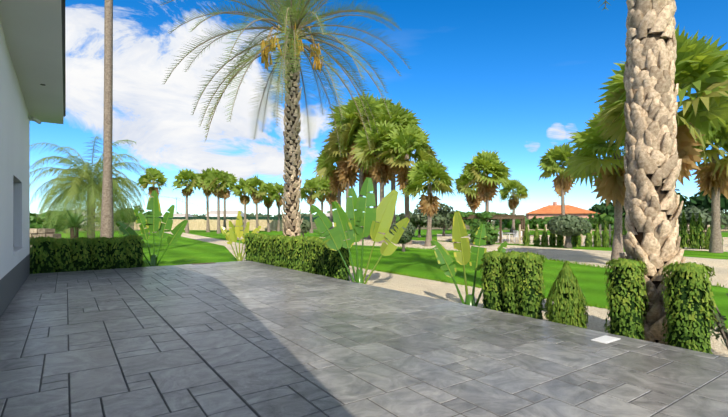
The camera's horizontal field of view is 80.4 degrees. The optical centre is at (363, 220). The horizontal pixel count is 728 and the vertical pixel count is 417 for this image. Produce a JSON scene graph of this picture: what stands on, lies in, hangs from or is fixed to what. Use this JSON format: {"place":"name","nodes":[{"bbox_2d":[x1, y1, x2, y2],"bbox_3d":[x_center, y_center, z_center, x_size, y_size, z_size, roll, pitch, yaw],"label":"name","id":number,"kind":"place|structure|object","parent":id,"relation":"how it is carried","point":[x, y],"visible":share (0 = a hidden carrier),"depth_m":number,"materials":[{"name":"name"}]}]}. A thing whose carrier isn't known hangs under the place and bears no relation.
{"place":"outdoors","nodes":[
{"label":"outdoors","id":0,"kind":"place"},
{"bbox_2d":[0,0,65,316],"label":"house","id":1,"kind":"structure","parent":0,"point":[32,65],"depth_m":7.66,"materials":[{"name":"plaster"},{"name":"paint"}]},
{"bbox_2d":[30,228,60,246],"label":"stone wall","id":2,"kind":"structure","parent":0,"point":[43,232],"depth_m":16.74,"materials":[{"name":"beige stone"}]},
{"bbox_2d":[74,210,333,226],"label":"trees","id":3,"kind":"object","parent":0,"point":[228,213],"depth_m":122.35,"materials":[{"name":"white"}]},
{"bbox_2d":[0,261,727,416],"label":"terrace","id":4,"kind":"structure","parent":0,"point":[238,339],"depth_m":4.50,"materials":[{"name":"grey stone"}]},
{"bbox_2d":[591,335,620,343],"bbox_3d":[2.884,1.415,5.133,0.340,0.010,0.180,0,0,-35],"label":"cover plate","id":5,"kind":"object","parent":4,"relation":"on","point":[605,339],"visible":0.93,"depth_m":5.11,"materials":[{"name":"white paint"}]},
{"bbox_2d":[30,0,727,220],"label":"sky","id":6,"kind":"structure","parent":0,"point":[512,78],"materials":[{"name":"blue"}]},
{"bbox_2d":[54,221,727,327],"bbox_3d":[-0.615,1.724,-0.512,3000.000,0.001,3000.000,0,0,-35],"label":"ground","id":7,"kind":"structure","parent":0,"point":[414,262],"depth_m":19.61,"materials":[{"name":"green plant"}]},
{"bbox_2d":[49,206,98,238],"bbox_3d":[-12.965,0.535,19.274,1.972,2.378,1.994,0,0,-35],"label":"cycad","id":8,"kind":"object","parent":7,"relation":"on","point":[75,224],"visible":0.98,"depth_m":19.22,"materials":[{"name":"green plant"}]},
{"bbox_2d":[30,235,145,273],"bbox_3d":[-8.051,1.102,12.644,2.990,1.348,0.839,0,0,-38],"label":"hedge","id":9,"kind":"object","parent":7,"relation":"on","point":[48,254],"visible":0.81,"depth_m":12.35,"materials":[{"name":"green plant"}]},
{"bbox_2d":[30,136,154,237],"bbox_3d":[-15.655,-1.572,25.008,6.240,6.593,6.275,0,0,4],"label":"weeping palm","id":10,"kind":"object","parent":7,"relation":"on","point":[90,189],"visible":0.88,"depth_m":23.93,"materials":[{"name":"green plant"}]},
{"bbox_2d":[100,0,113,237],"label":"tall fan palm","id":11,"kind":"object","parent":7,"relation":"on","point":[107,225],"visible":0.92,"depth_m":18.61,"materials":[{"name":"brown plant"}]},
{"bbox_2d":[116,190,187,266],"bbox_3d":[-7.689,0.311,15.707,2.382,2.826,0.357,0,0,-19],"label":"strelitzia","id":12,"kind":"object","parent":7,"relation":"on","point":[153,205],"visible":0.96,"depth_m":15.66,"materials":[{"name":"green plant"}]},
{"bbox_2d":[136,166,167,232],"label":"fan palm","id":13,"kind":"object","parent":7,"relation":"on","point":[145,181],"visible":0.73,"depth_m":61.06,"materials":[{"name":"green plant"}]},
{"bbox_2d":[141,193,216,213],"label":"utility poles","id":14,"kind":"object","parent":7,"relation":"on","point":[176,198],"visible":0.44,"depth_m":149.09,"materials":[{"name":"grey wood"}]},
{"bbox_2d":[171,168,201,232],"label":"fan palm","id":15,"kind":"object","parent":7,"relation":"on","point":[191,177],"visible":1,"depth_m":59.03,"materials":[{"name":"green plant"}]},
{"bbox_2d":[194,167,220,231],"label":"fan palm","id":16,"kind":"object","parent":7,"relation":"on","point":[202,176],"visible":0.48,"depth_m":63.52,"materials":[{"name":"green plant"}]},
{"bbox_2d":[95,216,329,230],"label":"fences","id":17,"kind":"object","parent":7,"relation":"on","point":[197,223],"visible":0.42,"depth_m":78.58,"materials":[{"name":"wicker"}]},
{"bbox_2d":[201,167,233,233],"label":"fan palm","id":18,"kind":"object","parent":7,"relation":"on","point":[211,183],"visible":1,"depth_m":57.34,"materials":[{"name":"green plant"}]},
{"bbox_2d":[220,171,237,231],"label":"fan palm","id":19,"kind":"object","parent":7,"relation":"on","point":[226,196],"visible":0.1,"depth_m":65.50,"materials":[{"name":"green plant"}]},
{"bbox_2d":[232,177,255,231],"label":"fan palm","id":20,"kind":"object","parent":7,"relation":"on","point":[244,199],"visible":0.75,"depth_m":63.72,"materials":[{"name":"green plant"}]},
{"bbox_2d":[243,175,269,232],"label":"fan palm","id":21,"kind":"object","parent":7,"relation":"on","point":[252,184],"visible":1,"depth_m":61.45,"materials":[{"name":"green plant"}]},
{"bbox_2d":[30,205,492,234],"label":"trees","id":22,"kind":"object","parent":7,"relation":"on","point":[33,221],"visible":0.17,"depth_m":40.22,"materials":[{"name":"green plant"}]},
{"bbox_2d":[258,182,280,231],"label":"fan palm","id":23,"kind":"object","parent":7,"relation":"on","point":[269,200],"visible":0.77,"depth_m":65.64,"materials":[{"name":"green plant"}]},
{"bbox_2d":[270,182,285,230],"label":"fan palm","id":24,"kind":"object","parent":7,"relation":"on","point":[278,186],"visible":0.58,"depth_m":69.53,"materials":[{"name":"green plant"}]},
{"bbox_2d":[300,178,323,232],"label":"fan palm","id":25,"kind":"object","parent":7,"relation":"on","point":[308,184],"visible":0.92,"depth_m":59.44,"materials":[{"name":"green plant"}]},
{"bbox_2d":[309,176,329,232],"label":"fan palm","id":26,"kind":"object","parent":7,"relation":"on","point":[322,200],"visible":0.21,"depth_m":61.65,"materials":[{"name":"green plant"}]},
{"bbox_2d":[315,176,337,234],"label":"fan palm","id":27,"kind":"object","parent":7,"relation":"on","point":[331,197],"visible":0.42,"depth_m":51.44,"materials":[{"name":"green plant"}]},
{"bbox_2d":[302,236,350,280],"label":"hedge","id":28,"kind":"object","parent":7,"relation":"on","point":[321,257],"visible":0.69,"depth_m":11.83,"materials":[{"name":"green plant"}]},
{"bbox_2d":[33,210,723,224],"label":"tree line","id":29,"kind":"object","parent":7,"relation":"on","point":[264,215],"visible":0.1,"depth_m":178.66,"materials":[{"name":"green plant"}]},
{"bbox_2d":[389,220,415,251],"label":"tree","id":30,"kind":"object","parent":7,"relation":"on","point":[407,235],"visible":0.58,"depth_m":23.66,"materials":[{"name":"green plant"}]},
{"bbox_2d":[398,205,439,236],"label":"olive tree","id":31,"kind":"object","parent":7,"relation":"on","point":[418,219],"visible":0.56,"depth_m":43.26,"materials":[{"name":"green plant"}]},
{"bbox_2d":[165,232,727,356],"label":"gravel paths","id":32,"kind":"structure","parent":7,"relation":"on","point":[597,317],"depth_m":14.85,"materials":[{"name":"beige gravel"}]},
{"bbox_2d":[220,210,260,260],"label":"strelitzia","id":33,"kind":"object","parent":32,"relation":"on","point":[231,236],"visible":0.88,"depth_m":18.06,"materials":[{"name":"yellow plant"}]},
{"bbox_2d":[244,233,305,271],"bbox_3d":[-3.192,1.118,15.117,0.656,1.321,4.528,0,0,-36],"label":"hedge","id":34,"kind":"object","parent":32,"relation":"on","point":[283,251],"visible":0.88,"depth_m":14.38,"materials":[{"name":"green plant"}]},
{"bbox_2d":[160,0,410,236],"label":"date palm","id":35,"kind":"object","parent":32,"relation":"on","point":[294,20],"visible":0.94,"depth_m":17.14,"materials":[{"name":"green plant"}]},
{"bbox_2d":[300,218,310,236],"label":"tree","id":36,"kind":"object","parent":32,"relation":"on","point":[305,226],"visible":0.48,"depth_m":39.41,"materials":[{"name":"green plant"}]},
{"bbox_2d":[313,147,345,205],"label":"fan palm","id":37,"kind":"object","parent":32,"relation":"on","point":[326,170],"visible":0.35,"depth_m":41.50,"materials":[{"name":"green plant"}]},
{"bbox_2d":[321,129,358,239],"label":"fan palm","id":38,"kind":"object","parent":32,"relation":"on","point":[348,178],"visible":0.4,"depth_m":37.60,"materials":[{"name":"green plant"}]},
{"bbox_2d":[322,91,384,240],"bbox_3d":[-0.275,-4.505,36.180,6.521,12.484,6.048,0,0,-35],"label":"fan palm","id":39,"kind":"object","parent":32,"relation":"on","point":[353,119],"visible":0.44,"depth_m":35.09,"materials":[{"name":"green plant"}]},
{"bbox_2d":[310,177,408,283],"bbox_3d":[-0.093,0.316,10.747,2.545,2.816,0.313,0,0,-13],"label":"strelitzia","id":40,"kind":"object","parent":32,"relation":"on","point":[382,214],"visible":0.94,"depth_m":10.79,"materials":[{"name":"green plant"}]},
{"bbox_2d":[358,167,372,238],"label":"fan palm","id":41,"kind":"object","parent":32,"relation":"on","point":[365,175],"visible":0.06,"depth_m":40.61,"materials":[{"name":"green plant"}]},
{"bbox_2d":[349,96,394,232],"bbox_3d":[0.890,-4.601,38.067,6.080,12.666,6.132,0,0,-35],"label":"fan palm","id":42,"kind":"object","parent":32,"relation":"on","point":[366,119],"visible":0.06,"depth_m":37.35,"materials":[{"name":"green plant"}]},
{"bbox_2d":[350,120,404,242],"bbox_3d":[1.477,-3.040,32.859,4.628,9.538,4.886,0,0,-35],"label":"fan palm","id":43,"kind":"object","parent":32,"relation":"on","point":[382,174],"visible":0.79,"depth_m":32.57,"materials":[{"name":"green plant"}]},
{"bbox_2d":[365,100,423,227],"bbox_3d":[2.213,-4.047,35.231,5.498,11.566,5.211,0,0,-35],"label":"fan palm","id":44,"kind":"object","parent":32,"relation":"on","point":[403,116],"visible":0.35,"depth_m":34.30,"materials":[{"name":"green plant"}]},
{"bbox_2d":[374,123,438,244],"bbox_3d":[3.243,-2.714,31.246,4.723,8.897,4.933,0,0,-35],"label":"fan palm","id":45,"kind":"object","parent":32,"relation":"on","point":[408,141],"visible":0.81,"depth_m":30.74,"materials":[{"name":"green plant"}]},
{"bbox_2d":[401,157,455,245],"bbox_3d":[4.351,-1.246,28.797,3.919,5.970,3.754,0,0,-35],"label":"fan palm","id":46,"kind":"object","parent":32,"relation":"on","point":[422,172],"visible":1,"depth_m":28.54,"materials":[{"name":"green plant"}]},
{"bbox_2d":[432,203,463,235],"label":"olive tree","id":47,"kind":"object","parent":32,"relation":"on","point":[445,221],"visible":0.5,"depth_m":46.12,"materials":[{"name":"green plant"}]},
{"bbox_2d":[454,171,482,211],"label":"fan palm","id":48,"kind":"object","parent":32,"relation":"on","point":[462,181],"visible":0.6,"depth_m":49.75,"materials":[{"name":"green plant"}]},
{"bbox_2d":[430,211,507,306],"bbox_3d":[1.976,0.774,8.084,1.438,1.901,0.219,0,0,4],"label":"strelitzia","id":49,"kind":"object","parent":32,"relation":"on","point":[463,257],"visible":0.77,"depth_m":8.09,"materials":[{"name":"green plant"}]},
{"bbox_2d":[469,222,498,245],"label":"bush","id":50,"kind":"object","parent":32,"relation":"on","point":[492,235],"visible":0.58,"depth_m":29.76,"materials":[{"name":"green plant"}]},
{"bbox_2d":[461,150,511,221],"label":"fan palm","id":51,"kind":"object","parent":32,"relation":"on","point":[487,163],"visible":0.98,"depth_m":41.42,"materials":[{"name":"green plant"}]},
{"bbox_2d":[454,215,524,242],"bbox_3d":[10.403,0.642,35.350,7.018,2.164,4.680,0,0,-1],"label":"pergola","id":52,"kind":"object","parent":32,"relation":"on","point":[519,217],"visible":0.48,"depth_m":33.05,"materials":[{"name":"brown wood"}]},
{"bbox_2d":[450,211,500,229],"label":"pergola vine","id":53,"kind":"object","parent":52,"relation":"on","point":[474,223],"visible":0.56,"depth_m":32.90,"materials":[{"name":"green plant"}]},
{"bbox_2d":[498,230,521,242],"bbox_3d":[11.830,1.264,34.415,2.140,0.920,1.570,0,0,-35],"label":"patio chair","id":54,"kind":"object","parent":32,"relation":"on","point":[515,233],"depth_m":34.57,"materials":[{"name":"white paint"}]},
{"bbox_2d":[480,250,545,319],"bbox_3d":[2.497,1.127,7.288,0.586,1.252,1.204,0,0,-35],"label":"hedge","id":55,"kind":"object","parent":32,"relation":"on","point":[513,281],"visible":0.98,"depth_m":7.07,"materials":[{"name":"green plant"}]},
{"bbox_2d":[537,142,580,236],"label":"fan palm","id":56,"kind":"object","parent":32,"relation":"on","point":[549,165],"visible":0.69,"depth_m":43.93,"materials":[{"name":"green plant"}]},
{"bbox_2d":[544,260,589,328],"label":"cone cypress","id":57,"kind":"object","parent":32,"relation":"on","point":[566,307],"visible":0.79,"depth_m":6.37,"materials":[{"name":"green plant"}]},
{"bbox_2d":[562,104,625,259],"bbox_3d":[10.858,-1.663,18.357,4.414,6.815,4.397,0,0,-35],"label":"fan palm","id":58,"kind":"object","parent":32,"relation":"on","point":[607,172],"visible":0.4,"depth_m":18.18,"materials":[{"name":"green plant"}]},
{"bbox_2d":[609,227,613,246],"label":"cypress","id":59,"kind":"object","parent":32,"relation":"on","point":[611,238],"visible":0.33,"depth_m":27.72,"materials":[{"name":"green plant"}]},
{"bbox_2d":[519,224,727,244],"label":"rustic fence","id":60,"kind":"object","parent":32,"relation":"on","point":[582,236],"visible":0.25,"depth_m":30.55,"materials":[{"name":"brown wood"}]},
{"bbox_2d":[604,257,649,339],"bbox_3d":[3.567,1.128,5.843,0.544,1.250,0.547,0,0,-35],"label":"hedge","id":61,"kind":"object","parent":32,"relation":"on","point":[626,287],"visible":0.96,"depth_m":5.68,"materials":[{"name":"green plant"}]},
{"bbox_2d":[598,0,685,344],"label":"date palm","id":62,"kind":"object","parent":32,"relation":"on","point":[652,168],"visible":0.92,"depth_m":5.77,"materials":[{"name":"beige plant"}]},
{"bbox_2d":[590,24,727,189],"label":"fan palm","id":63,"kind":"object","parent":32,"relation":"on","point":[701,65],"visible":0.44,"depth_m":13.45,"materials":[{"name":"green plant"}]},
{"bbox_2d":[678,211,689,248],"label":"cypress","id":64,"kind":"object","parent":32,"relation":"on","point":[684,236],"visible":0.88,"depth_m":26.13,"materials":[{"name":"green plant"}]},
{"bbox_2d":[661,261,717,353],"bbox_3d":[3.972,1.127,5.277,0.566,1.252,0.578,0,0,-35],"label":"hedge","id":65,"kind":"object","parent":32,"relation":"on","point":[688,293],"visible":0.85,"depth_m":5.12,"materials":[{"name":"green plant"}]},
{"bbox_2d":[687,213,697,248],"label":"cypress","id":66,"kind":"object","parent":32,"relation":"on","point":[692,228],"visible":0.79,"depth_m":25.95,"materials":[{"name":"green plant"}]},
{"bbox_2d":[694,213,705,248],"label":"cypress","id":67,"kind":"object","parent":32,"relation":"on","point":[700,238],"visible":0.75,"depth_m":25.75,"materials":[{"name":"green plant"}]},
{"bbox_2d":[678,205,727,231],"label":"olive tree","id":68,"kind":"object","parent":32,"relation":"on","point":[704,215],"visible":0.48,"depth_m":32.57,"materials":[{"name":"green plant"}]},
{"bbox_2d":[681,263,727,348],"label":"sparse shrub","id":69,"kind":"object","parent":32,"relation":"on","point":[721,328],"visible":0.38,"depth_m":5.18,"materials":[{"name":"green plant"}]},
{"bbox_2d":[704,226,710,249],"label":"cypress","id":70,"kind":"object","parent":32,"relation":"on","point":[707,236],"visible":0.71,"depth_m":25.62,"materials":[{"name":"green plant"}]},
{"bbox_2d":[215,238,727,328],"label":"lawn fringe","id":71,"kind":"object","parent":7,"relation":"on","point":[552,259],"visible":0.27,"depth_m":13.72,"materials":[{"name":"green plant"}]},
{"bbox_2d":[498,179,529,232],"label":"fan palm","id":72,"kind":"object","parent":7,"relation":"on","point":[519,188],"visible":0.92,"depth_m":55.95,"materials":[{"name":"green plant"}]},
{"bbox_2d":[522,224,530,245],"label":"cypress","id":73,"kind":"object","parent":7,"relation":"on","point":[526,239],"visible":1,"depth_m":29.50,"materials":[{"name":"green plant"}]},
{"bbox_2d":[533,225,540,245],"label":"cypress","id":74,"kind":"object","parent":7,"relation":"on","point":[536,240],"visible":0.98,"depth_m":29.30,"materials":[{"name":"green plant"}]},
{"bbox_2d":[541,226,548,245],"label":"cypress","id":75,"kind":"object","parent":7,"relation":"on","point":[544,239],"visible":0.98,"depth_m":29.12,"materials":[{"name":"green plant"}]},
{"bbox_2d":[549,232,556,245],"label":"cypress","id":76,"kind":"object","parent":7,"relation":"on","point":[552,240],"visible":0.81,"depth_m":28.91,"materials":[{"name":"green plant"}]},
{"bbox_2d":[515,217,603,229],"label":"trees","id":77,"kind":"object","parent":7,"relation":"on","point":[594,226],"visible":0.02,"depth_m":78.12,"materials":[{"name":"green plant"}]},
{"bbox_2d":[556,234,563,246],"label":"cypress","id":78,"kind":"object","parent":7,"relation":"on","point":[560,240],"visible":0.5,"depth_m":28.70,"materials":[{"name":"green plant"}]},
{"bbox_2d":[546,214,592,247],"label":"tree","id":79,"kind":"object","parent":7,"relation":"on","point":[569,226],"visible":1,"depth_m":26.43,"materials":[{"name":"green plant"}]},
{"bbox_2d":[571,236,574,246],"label":"cypress","id":80,"kind":"object","parent":7,"relation":"on","point":[572,240],"visible":0.17,"depth_m":28.50,"materials":[{"name":"green plant"}]},
{"bbox_2d":[574,234,581,246],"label":"cypress","id":81,"kind":"object","parent":7,"relation":"on","point":[577,241],"visible":0.52,"depth_m":28.33,"materials":[{"name":"green plant"}]},
{"bbox_2d":[584,230,592,246],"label":"cypress","id":82,"kind":"object","parent":7,"relation":"on","point":[588,242],"visible":0.81,"depth_m":28.17,"materials":[{"name":"green plant"}]},
{"bbox_2d":[593,223,601,246],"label":"cypress","id":83,"kind":"object","parent":7,"relation":"on","point":[597,241],"visible":0.98,"depth_m":28.00,"materials":[{"name":"green plant"}]},
{"bbox_2d":[601,223,609,246],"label":"cypress","id":84,"kind":"object","parent":7,"relation":"on","point":[605,240],"visible":0.96,"depth_m":27.82,"materials":[{"name":"green plant"}]},
{"bbox_2d":[494,210,727,233],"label":"trees","id":85,"kind":"object","parent":7,"relation":"on","point":[603,219],"visible":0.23,"depth_m":57.93,"materials":[{"name":"green plant"}]},
{"bbox_2d":[622,225,625,247],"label":"cypress","id":86,"kind":"object","parent":7,"relation":"on","point":[623,231],"visible":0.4,"depth_m":27.49,"materials":[{"name":"green plant"}]},
{"bbox_2d":[589,189,727,229],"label":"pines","id":87,"kind":"object","parent":7,"relation":"on","point":[700,201],"visible":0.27,"depth_m":92.55,"materials":[{"name":"green plant"}]},
{"bbox_2d":[692,121,727,252],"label":"fan palm","id":88,"kind":"object","parent":7,"relation":"on","point":[712,175],"visible":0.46,"depth_m":23.02,"materials":[{"name":"green plant"}]},
{"bbox_2d":[526,202,598,219],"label":"neighbour house","id":89,"kind":"structure","parent":0,"point":[554,209],"depth_m":91.60,"materials":[{"name":"tile"}]}
]}

